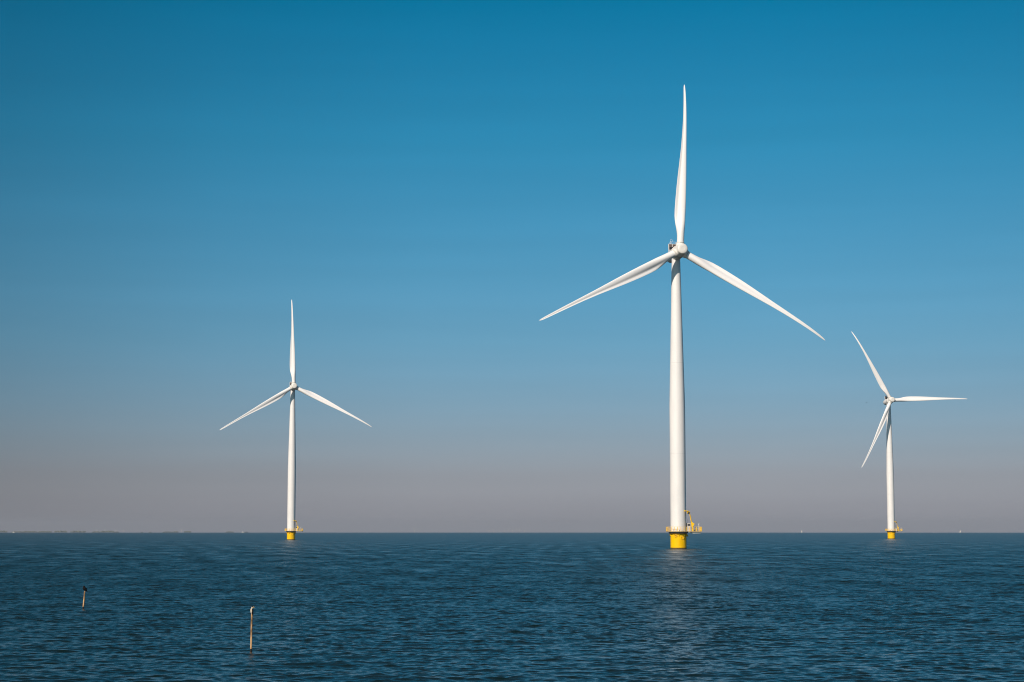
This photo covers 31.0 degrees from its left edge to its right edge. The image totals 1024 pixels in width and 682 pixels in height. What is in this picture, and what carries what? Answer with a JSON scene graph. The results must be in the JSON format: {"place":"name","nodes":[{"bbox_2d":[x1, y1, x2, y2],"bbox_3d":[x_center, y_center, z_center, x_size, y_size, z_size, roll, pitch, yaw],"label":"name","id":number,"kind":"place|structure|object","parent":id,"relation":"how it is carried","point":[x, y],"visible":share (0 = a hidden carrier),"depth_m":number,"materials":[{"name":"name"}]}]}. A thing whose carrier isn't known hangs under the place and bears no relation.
{"place":"outdoors","nodes":[
{"label":"outdoors","id":0,"kind":"place"},
{"bbox_2d":[0,533,1023,681],"bbox_3d":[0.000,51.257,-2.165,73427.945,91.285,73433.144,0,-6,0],"label":"water","id":1,"kind":"structure","parent":0,"point":[612,607],"depth_m":137.86,"materials":[{"name":"blue liquid"}]},
{"bbox_2d":[250,614,252,651],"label":"wooden pole","id":2,"kind":"object","parent":1,"relation":"in","point":[251,633],"visible":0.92,"depth_m":88.09,"materials":[{"name":"brown wood"}]},
{"bbox_2d":[220,300,370,539],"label":"wind turbine","id":3,"kind":"object","parent":1,"relation":"in","point":[291,529],"visible":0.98,"depth_m":1144.58,"materials":[{"name":"white metal"}]},
{"bbox_2d":[540,85,824,548],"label":"wind turbine","id":4,"kind":"object","parent":1,"relation":"in","point":[680,528],"visible":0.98,"depth_m":587.79,"materials":[{"name":"white metal"}]},
{"bbox_2d":[851,331,965,538],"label":"wind turbine","id":5,"kind":"object","parent":1,"relation":"in","point":[891,529],"visible":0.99,"depth_m":1264.76,"materials":[{"name":"white metal"}]},
{"bbox_2d":[0,0,1023,532],"label":"sky","id":6,"kind":"structure","parent":0,"point":[425,183],"materials":[{"name":"blue"}]},
{"bbox_3d":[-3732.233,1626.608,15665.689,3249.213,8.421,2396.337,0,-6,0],"label":"far shore","id":7,"kind":"structure","parent":0,"visible":0},
{"bbox_2d":[0,531,247,532],"bbox_3d":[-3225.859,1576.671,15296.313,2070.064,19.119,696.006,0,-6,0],"label":"wood","id":8,"kind":"object","parent":7,"relation":"on","point":[85,531],"visible":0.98,"depth_m":15220.12,"materials":[{"name":"grey"}]}
]}

